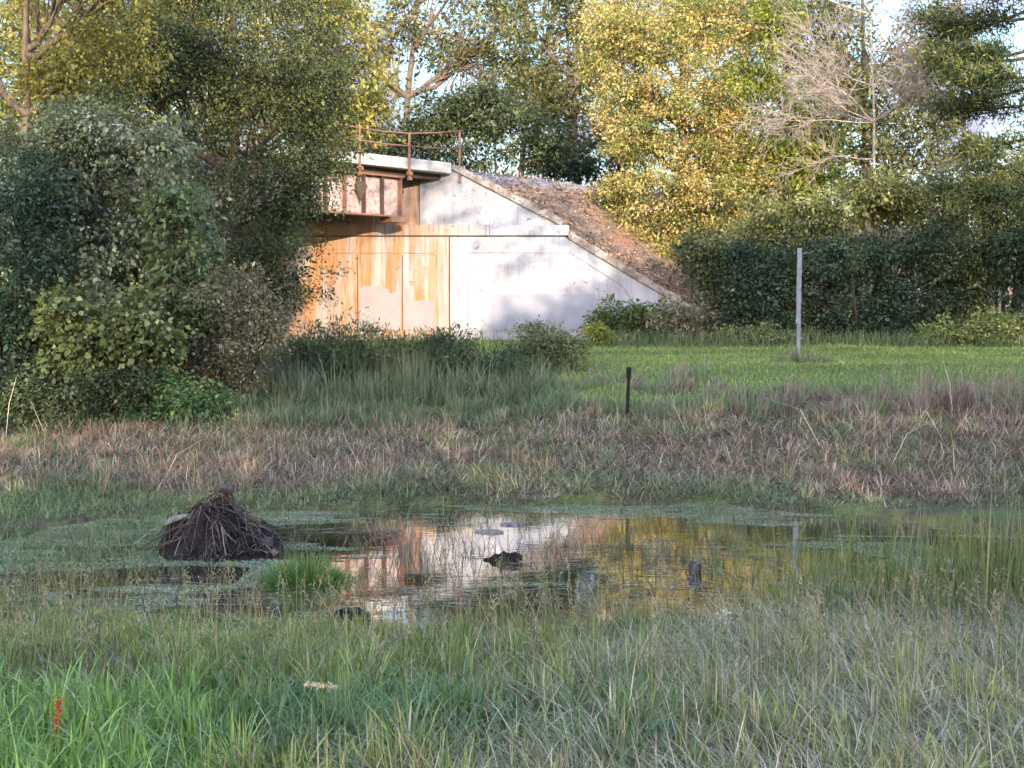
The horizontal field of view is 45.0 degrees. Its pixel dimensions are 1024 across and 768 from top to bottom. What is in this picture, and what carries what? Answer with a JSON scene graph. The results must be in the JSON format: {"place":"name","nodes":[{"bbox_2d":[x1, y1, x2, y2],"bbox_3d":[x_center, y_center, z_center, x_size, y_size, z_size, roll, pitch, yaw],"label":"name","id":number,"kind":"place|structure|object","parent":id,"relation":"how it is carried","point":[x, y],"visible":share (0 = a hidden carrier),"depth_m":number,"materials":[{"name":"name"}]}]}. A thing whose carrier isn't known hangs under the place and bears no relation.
{"place":"outdoors","nodes":[
{"label":"outdoors","id":0,"kind":"place"},
{"bbox_2d":[0,491,1022,630],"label":"water","id":1,"kind":"structure","parent":0,"point":[675,532],"depth_m":9.98,"materials":[{"name":"liquid"}]},
{"bbox_2d":[0,480,346,600],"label":"marsh grass","id":2,"kind":"structure","parent":1,"relation":"in","point":[11,506],"depth_m":11.69,"materials":[{"name":"green plant"}]},
{"bbox_2d":[132,491,301,562],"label":"muskrat lodge","id":3,"kind":"structure","parent":1,"relation":"in","point":[228,528],"depth_m":9.96,"materials":[{"name":"brown plant"}]},
{"bbox_2d":[164,513,193,525],"bbox_3d":[-2.690,1.095,10.047,0.271,0.111,0.060,-1,4,-12],"label":"driftwood","id":4,"kind":"object","parent":3,"relation":"on","point":[174,519],"visible":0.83,"depth_m":10.02,"materials":[{"name":"grey wood"}]},
{"bbox_2d":[218,482,234,494],"bbox_3d":[-2.351,0.864,10.165,0.134,0.110,0.125,0,3,0],"label":"stone","id":5,"kind":"object","parent":3,"relation":"on","point":[226,488],"visible":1,"depth_m":10.13,"materials":[{"name":"grey stone"}]},
{"bbox_2d":[261,537,273,550],"bbox_3d":[-1.995,1.310,10.075,0.106,0.142,0.106,-2,4,-34],"label":"stone","id":6,"kind":"object","parent":3,"relation":"on","point":[269,539],"visible":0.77,"depth_m":10.05,"materials":[{"name":"grey stone"}]},
{"bbox_2d":[250,548,355,589],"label":"grass tussock","id":7,"kind":"object","parent":1,"relation":"on","point":[309,576],"depth_m":9.05,"materials":[{"name":"green plant"}]},
{"bbox_2d":[326,607,370,620],"bbox_3d":[-1.059,1.502,8.005,0.300,0.102,0.119,1,4,11],"label":"sunken log","id":8,"kind":"object","parent":1,"relation":"in","point":[351,617],"visible":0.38,"depth_m":7.97,"materials":[{"name":"brown wood"}]},
{"bbox_2d":[362,508,443,553],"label":"dead stem clump","id":9,"kind":"object","parent":1,"relation":"in","point":[409,544],"visible":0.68,"depth_m":10.27,"materials":[{"name":"brown plant"}]},
{"bbox_2d":[475,529,503,532],"bbox_3d":[-0.204,1.331,11.096,0.261,0.040,0.099,0,3,0],"label":"floating board","id":10,"kind":"object","parent":1,"relation":"on","point":[490,531],"visible":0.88,"depth_m":11.08,"materials":[{"name":"grey wood"}]},
{"bbox_2d":[483,551,521,561],"bbox_3d":[-0.079,1.396,9.852,0.340,0.120,0.117,1,4,14],"label":"sunken log","id":11,"kind":"object","parent":1,"relation":"in","point":[513,556],"visible":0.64,"depth_m":9.80,"materials":[{"name":"brown wood"}]},
{"bbox_2d":[0,503,1019,623],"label":"duckweed","id":12,"kind":"object","parent":1,"relation":"on","point":[345,549],"visible":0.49,"depth_m":10.45,"materials":[{"name":"green plant"}]},
{"bbox_2d":[500,521,525,524],"bbox_3d":[0.013,1.305,11.501,0.242,0.042,0.105,0,3,0],"label":"floating board","id":13,"kind":"object","parent":1,"relation":"on","point":[511,523],"visible":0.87,"depth_m":11.47,"materials":[{"name":"grey wood"}]},
{"bbox_2d":[19,502,1017,609],"bbox_3d":[0.158,1.361,10.489,9.577,0.001,4.601,0,3,0],"label":"floating straw","id":14,"kind":"object","parent":1,"relation":"on","point":[524,585],"visible":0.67,"depth_m":9.47,"materials":[{"name":"beige plant"}]},
{"bbox_2d":[28,494,1022,619],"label":"water grass","id":15,"kind":"structure","parent":1,"relation":"in","point":[355,548],"depth_m":10.07,"materials":[{"name":"green plant"}]},
{"bbox_2d":[688,553,702,574],"bbox_3d":[1.390,1.398,9.344,0.113,0.240,0.097,0,3,0],"label":"tree stump","id":16,"kind":"object","parent":1,"relation":"in","point":[691,565],"visible":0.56,"depth_m":9.33,"materials":[{"name":"wood"}]},
{"bbox_2d":[690,483,1023,634],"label":"reeds","id":17,"kind":"object","parent":1,"relation":"in","point":[963,569],"visible":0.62,"depth_m":7.87,"materials":[{"name":"green plant"}]},
{"bbox_2d":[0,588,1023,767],"bbox_3d":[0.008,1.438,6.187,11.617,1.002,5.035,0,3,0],"label":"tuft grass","id":18,"kind":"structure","parent":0,"point":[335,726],"depth_m":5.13,"materials":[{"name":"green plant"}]},
{"bbox_2d":[0,340,1023,767],"bbox_3d":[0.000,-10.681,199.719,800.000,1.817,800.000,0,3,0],"label":"ground","id":19,"kind":"structure","parent":0,"point":[884,514],"depth_m":13.87,"materials":[{"name":"green plant"}]},
{"bbox_2d":[0,122,112,416],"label":"dark shrub","id":20,"kind":"object","parent":19,"relation":"on","point":[18,318],"visible":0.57,"depth_m":17.35,"materials":[{"name":"green plant"}]},
{"bbox_2d":[51,698,62,749],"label":"dock plant","id":21,"kind":"object","parent":19,"relation":"on","point":[57,705],"visible":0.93,"depth_m":4.53,"materials":[{"name":"brown plant"}]},
{"bbox_2d":[0,357,185,433],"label":"shrub","id":22,"kind":"object","parent":19,"relation":"on","point":[40,398],"visible":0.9,"depth_m":16.59,"materials":[{"name":"green plant"}]},
{"bbox_2d":[0,0,200,358],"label":"slender tree","id":23,"kind":"object","parent":19,"relation":"on","point":[74,70],"visible":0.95,"depth_m":19.11,"materials":[{"name":"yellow plant"}]},
{"bbox_2d":[16,274,205,393],"bbox_3d":[-5.541,-0.457,17.065,2.529,2.181,1.449,0,3,0],"label":"leafy sapling","id":24,"kind":"object","parent":19,"relation":"on","point":[113,334],"visible":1,"depth_m":16.79,"materials":[{"name":"green plant"}]},
{"bbox_2d":[0,89,234,394],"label":"vine shrub","id":25,"kind":"object","parent":19,"relation":"on","point":[94,148],"visible":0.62,"depth_m":18.28,"materials":[{"name":"green plant"}]},
{"bbox_2d":[0,18,262,348],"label":"background tree","id":26,"kind":"object","parent":19,"relation":"on","point":[8,131],"visible":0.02,"depth_m":27.45,"materials":[{"name":"green plant"}]},
{"bbox_2d":[0,0,294,216],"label":"background tree","id":27,"kind":"object","parent":19,"relation":"on","point":[15,29],"visible":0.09,"depth_m":32.39,"materials":[{"name":"green plant"}]},
{"bbox_2d":[90,351,247,427],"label":"shrub","id":28,"kind":"object","parent":19,"relation":"on","point":[188,400],"visible":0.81,"depth_m":16.76,"materials":[{"name":"green plant"}]},
{"bbox_2d":[124,176,231,388],"bbox_3d":[-4.860,-1.349,17.944,1.584,3.440,1.468,0,3,0],"label":"fresh shrub","id":29,"kind":"object","parent":19,"relation":"on","point":[162,212],"visible":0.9,"depth_m":17.74,"materials":[{"name":"green plant"}]},
{"bbox_2d":[38,0,380,363],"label":"drooping tree","id":30,"kind":"object","parent":19,"relation":"on","point":[307,117],"visible":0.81,"depth_m":22.91,"materials":[{"name":"green plant"}]},
{"bbox_2d":[148,249,310,402],"bbox_3d":[-4.303,-0.796,18.098,2.673,2.341,1.906,0,3,0],"label":"twiggy shrub","id":31,"kind":"object","parent":19,"relation":"on","point":[268,326],"visible":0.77,"depth_m":18.01,"materials":[{"name":"green plant"}]},
{"bbox_2d":[99,0,381,142],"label":"background tree","id":32,"kind":"object","parent":19,"relation":"on","point":[270,20],"visible":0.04,"depth_m":41.04,"materials":[{"name":"green plant"}]},
{"bbox_2d":[239,308,366,380],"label":"bush","id":33,"kind":"object","parent":19,"relation":"on","point":[302,347],"visible":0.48,"depth_m":20.42,"materials":[{"name":"green plant"}]},
{"bbox_2d":[210,0,417,153],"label":"background tree","id":34,"kind":"object","parent":19,"relation":"on","point":[378,104],"visible":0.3,"depth_m":37.18,"materials":[{"name":"yellow plant"}]},
{"bbox_2d":[199,80,435,160],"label":"background tree","id":35,"kind":"object","parent":19,"relation":"on","point":[386,151],"visible":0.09,"depth_m":43.11,"materials":[{"name":"green plant"}]},
{"bbox_2d":[304,680,344,718],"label":"bristle grass","id":36,"kind":"structure","parent":19,"relation":"on","point":[307,684],"depth_m":4.78,"materials":[{"name":"beige plant"}]},
{"bbox_2d":[285,299,415,376],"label":"bush","id":37,"kind":"object","parent":19,"relation":"on","point":[369,338],"visible":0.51,"depth_m":20.49,"materials":[{"name":"green plant"}]},
{"bbox_2d":[0,637,741,767],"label":"broad grass","id":38,"kind":"structure","parent":19,"relation":"on","point":[43,713],"depth_m":4.76,"materials":[{"name":"green plant"}]},
{"bbox_2d":[184,331,580,406],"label":"tall weeds","id":39,"kind":"object","parent":19,"relation":"on","point":[415,375],"visible":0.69,"depth_m":18.81,"materials":[{"name":"green plant"}]},
{"bbox_2d":[345,320,485,378],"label":"bush","id":40,"kind":"object","parent":19,"relation":"on","point":[410,344],"visible":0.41,"depth_m":20.48,"materials":[{"name":"green plant"}]},
{"bbox_2d":[316,0,559,156],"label":"cottonwood tree","id":41,"kind":"object","parent":19,"relation":"on","point":[457,62],"visible":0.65,"depth_m":48.08,"materials":[{"name":"green plant"}]},
{"bbox_2d":[185,164,708,339],"bbox_3d":[-1.902,-3.542,34.315,15.309,5.129,1.167,0,3,0],"label":"bridge abutment","id":42,"kind":"object","parent":19,"relation":"on","point":[476,251],"visible":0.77,"depth_m":33.87,"materials":[{"name":"concrete"}]},
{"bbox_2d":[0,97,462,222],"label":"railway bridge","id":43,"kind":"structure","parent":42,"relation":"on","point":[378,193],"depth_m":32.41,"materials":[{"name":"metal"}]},
{"bbox_2d":[404,324,535,383],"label":"bush","id":44,"kind":"object","parent":19,"relation":"on","point":[442,339],"visible":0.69,"depth_m":20.06,"materials":[{"name":"green plant"}]},
{"bbox_2d":[5,361,994,480],"bbox_3d":[-0.296,0.424,14.693,17.673,1.216,3.985,0,3,-2],"label":"pale straw","id":45,"kind":"object","parent":19,"relation":"on","point":[574,401],"visible":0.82,"depth_m":15.38,"materials":[{"name":"beige plant"}]},
{"bbox_2d":[0,381,1023,511],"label":"sedge tufts","id":46,"kind":"object","parent":19,"relation":"on","point":[108,472],"visible":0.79,"depth_m":14.48,"materials":[{"name":"brown plant"}]},
{"bbox_2d":[0,577,1023,767],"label":"grass","id":47,"kind":"structure","parent":19,"relation":"on","point":[110,659],"depth_m":5.18,"materials":[{"name":"green plant"}]},
{"bbox_2d":[0,385,1023,512],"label":"sedge","id":48,"kind":"object","parent":19,"relation":"on","point":[487,469],"visible":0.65,"depth_m":14.42,"materials":[{"name":"plant"}]},
{"bbox_2d":[0,546,1023,708],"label":"seed grass","id":49,"kind":"structure","parent":19,"relation":"on","point":[59,598],"depth_m":6.48,"materials":[{"name":"green plant"}]},
{"bbox_2d":[0,347,1023,432],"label":"bank weeds","id":50,"kind":"object","parent":19,"relation":"on","point":[319,401],"visible":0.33,"depth_m":17.22,"materials":[{"name":"green plant"}]},
{"bbox_2d":[406,0,652,176],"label":"background tree","id":51,"kind":"object","parent":19,"relation":"on","point":[438,66],"visible":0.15,"depth_m":55.27,"materials":[{"name":"green plant"}]},
{"bbox_2d":[495,315,600,372],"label":"weed bush","id":52,"kind":"object","parent":19,"relation":"on","point":[560,347],"visible":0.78,"depth_m":21.28,"materials":[{"name":"green plant"}]},
{"bbox_2d":[479,0,668,184],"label":"cottonwood tree","id":53,"kind":"object","parent":19,"relation":"on","point":[556,100],"visible":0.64,"depth_m":45.66,"materials":[{"name":"green plant"}]},
{"bbox_2d":[478,49,669,181],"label":"background tree","id":54,"kind":"object","parent":19,"relation":"on","point":[564,121],"visible":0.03,"depth_m":61.66,"materials":[{"name":"green plant"}]},
{"bbox_2d":[582,319,621,346],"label":"yellow weed","id":55,"kind":"object","parent":19,"relation":"on","point":[598,331],"visible":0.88,"depth_m":30.38,"materials":[{"name":"green plant"}]},
{"bbox_2d":[189,324,1023,347],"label":"fringe weeds","id":56,"kind":"object","parent":19,"relation":"on","point":[899,341],"visible":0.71,"depth_m":30.51,"materials":[{"name":"green plant"}]},
{"bbox_2d":[575,288,676,340],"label":"bush","id":57,"kind":"object","parent":19,"relation":"on","point":[628,317],"visible":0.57,"depth_m":32.61,"materials":[{"name":"green plant"}]},
{"bbox_2d":[625,367,631,417],"bbox_3d":[1.566,0.158,16.642,0.080,0.780,0.067,1,4,15],"label":"fence stake","id":58,"kind":"object","parent":19,"relation":"on","point":[628,372],"visible":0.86,"depth_m":16.61,"materials":[{"name":"brown wood"}]},
{"bbox_2d":[563,0,795,262],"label":"golden tree","id":59,"kind":"object","parent":19,"relation":"on","point":[690,193],"visible":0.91,"depth_m":36.43,"materials":[{"name":"yellow plant"}]},
{"bbox_2d":[636,286,722,341],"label":"bush","id":60,"kind":"object","parent":19,"relation":"on","point":[692,319],"visible":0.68,"depth_m":31.96,"materials":[{"name":"green plant"}]},
{"bbox_2d":[642,223,758,337],"bbox_3d":[5.161,-2.709,33.850,3.617,3.360,2.865,0,3,0],"label":"hedge shrub","id":61,"kind":"object","parent":19,"relation":"on","point":[702,260],"visible":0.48,"depth_m":33.30,"materials":[{"name":"green plant"}]},
{"bbox_2d":[712,608,738,623],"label":"seed stalk","id":62,"kind":"object","parent":19,"relation":"on","point":[724,615],"visible":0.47,"depth_m":7.10,"materials":[{"name":"plant"}]},
{"bbox_2d":[711,317,802,344],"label":"light bush","id":63,"kind":"object","parent":19,"relation":"on","point":[763,333],"visible":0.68,"depth_m":31.04,"materials":[{"name":"green plant"}]},
{"bbox_2d":[698,234,825,338],"bbox_3d":[6.639,-2.529,32.941,3.264,3.096,3.235,2,4,28],"label":"hedge shrub","id":64,"kind":"object","parent":19,"relation":"on","point":[756,280],"visible":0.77,"depth_m":32.45,"materials":[{"name":"green plant"}]},
{"bbox_2d":[645,0,894,204],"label":"background tree","id":65,"kind":"object","parent":19,"relation":"on","point":[773,59],"visible":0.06,"depth_m":51.03,"materials":[{"name":"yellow plant"}]},
{"bbox_2d":[713,0,853,307],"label":"lime tree","id":66,"kind":"object","parent":19,"relation":"on","point":[770,80],"visible":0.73,"depth_m":36.06,"materials":[{"name":"green plant"}]},
{"bbox_2d":[796,248,801,354],"bbox_3d":[5.373,-1.358,23.162,0.098,2.362,0.093,0,3,0],"label":"metal post","id":67,"kind":"object","parent":19,"relation":"on","point":[798,293],"visible":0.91,"depth_m":23.12,"materials":[{"name":"metal"}]},
{"bbox_2d":[752,200,869,340],"bbox_3d":[7.991,-3.038,33.516,4.642,4.050,2.695,0,3,0],"label":"hedge shrub","id":68,"kind":"object","parent":19,"relation":"on","point":[795,240],"visible":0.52,"depth_m":33.26,"materials":[{"name":"green plant"}]},
{"bbox_2d":[670,0,985,241],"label":"background tree","id":69,"kind":"object","parent":19,"relation":"on","point":[886,143],"visible":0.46,"depth_m":47.02,"materials":[{"name":"green plant"}]},
{"bbox_2d":[714,160,997,331],"bbox_3d":[9.471,-3.682,34.073,8.129,5.055,3.069,0,3,0],"label":"olive shrub","id":70,"kind":"object","parent":19,"relation":"on","point":[888,201],"visible":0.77,"depth_m":33.79,"materials":[{"name":"green plant"}]},
{"bbox_2d":[794,223,928,342],"bbox_3d":[9.097,-2.586,32.567,3.767,3.264,2.969,-1,4,-22],"label":"hedge shrub","id":71,"kind":"object","parent":19,"relation":"on","point":[855,312],"visible":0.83,"depth_m":32.27,"materials":[{"name":"green plant"}]},
{"bbox_2d":[710,0,1022,305],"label":"dead tree","id":72,"kind":"object","parent":19,"relation":"on","point":[827,93],"visible":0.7,"depth_m":34.05,"materials":[{"name":"grey wood"}]},
{"bbox_2d":[830,68,1023,302],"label":"background tree","id":73,"kind":"object","parent":19,"relation":"on","point":[879,159],"visible":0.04,"depth_m":49.10,"materials":[{"name":"green plant"}]},
{"bbox_2d":[865,213,989,336],"bbox_3d":[10.816,-2.795,33.017,3.940,3.587,2.789,0,3,0],"label":"hedge shrub","id":74,"kind":"object","parent":19,"relation":"on","point":[914,248],"visible":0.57,"depth_m":32.69,"materials":[{"name":"green plant"}]},
{"bbox_2d":[894,0,1023,216],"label":"pine tree","id":75,"kind":"object","parent":19,"relation":"on","point":[972,64],"visible":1,"depth_m":30.78,"materials":[{"name":"green plant"}]},
{"bbox_2d":[907,299,1016,346],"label":"light bush","id":76,"kind":"object","parent":19,"relation":"on","point":[976,327],"visible":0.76,"depth_m":30.63,"materials":[{"name":"green plant"}]},
{"bbox_2d":[910,222,1019,331],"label":"hedge shrub","id":77,"kind":"object","parent":19,"relation":"on","point":[966,250],"visible":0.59,"depth_m":32.41,"materials":[{"name":"green plant"}]},
{"bbox_2d":[941,135,1023,316],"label":"pale shrub","id":78,"kind":"object","parent":19,"relation":"on","point":[996,218],"visible":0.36,"depth_m":35.96,"materials":[{"name":"green plant"}]},
{"bbox_2d":[960,203,1023,331],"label":"hedge shrub","id":79,"kind":"object","parent":19,"relation":"on","point":[1010,250],"visible":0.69,"depth_m":31.98,"materials":[{"name":"green plant"}]},
{"bbox_2d":[981,308,1023,344],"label":"light bush","id":80,"kind":"object","parent":19,"relation":"on","point":[1018,327],"visible":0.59,"depth_m":30.65,"materials":[{"name":"green plant"}]},
{"bbox_2d":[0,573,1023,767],"bbox_3d":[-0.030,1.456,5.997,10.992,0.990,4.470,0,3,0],"label":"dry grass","id":81,"kind":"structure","parent":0,"point":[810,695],"depth_m":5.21,"materials":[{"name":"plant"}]},
{"bbox_2d":[0,0,1023,284],"label":"sky","id":82,"kind":"structure","parent":0,"point":[888,5],"materials":[{"name":"white"}]},
{"bbox_2d":[4,171,1022,319],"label":"embankment","id":83,"kind":"structure","parent":0,"point":[619,241],"depth_m":36.13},
{"bbox_2d":[393,69,585,178],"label":"background shrub","id":84,"kind":"object","parent":83,"relation":"on","point":[467,111],"visible":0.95,"depth_m":42.09,"materials":[{"name":"green plant"}]},
{"bbox_2d":[518,108,653,186],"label":"background shrub","id":85,"kind":"object","parent":83,"relation":"on","point":[587,167],"visible":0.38,"depth_m":45.16,"materials":[{"name":"green plant"}]},
{"bbox_2d":[464,167,792,313],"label":"leaf litter","id":86,"kind":"object","parent":83,"relation":"on","point":[511,189],"visible":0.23,"depth_m":35.70,"materials":[{"name":"brown plant"}]},
{"bbox_2d":[221,338,1023,418],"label":"lawn grass","id":87,"kind":"structure","parent":0,"point":[846,360],"depth_m":23.47,"materials":[{"name":"green plant"}]}
]}

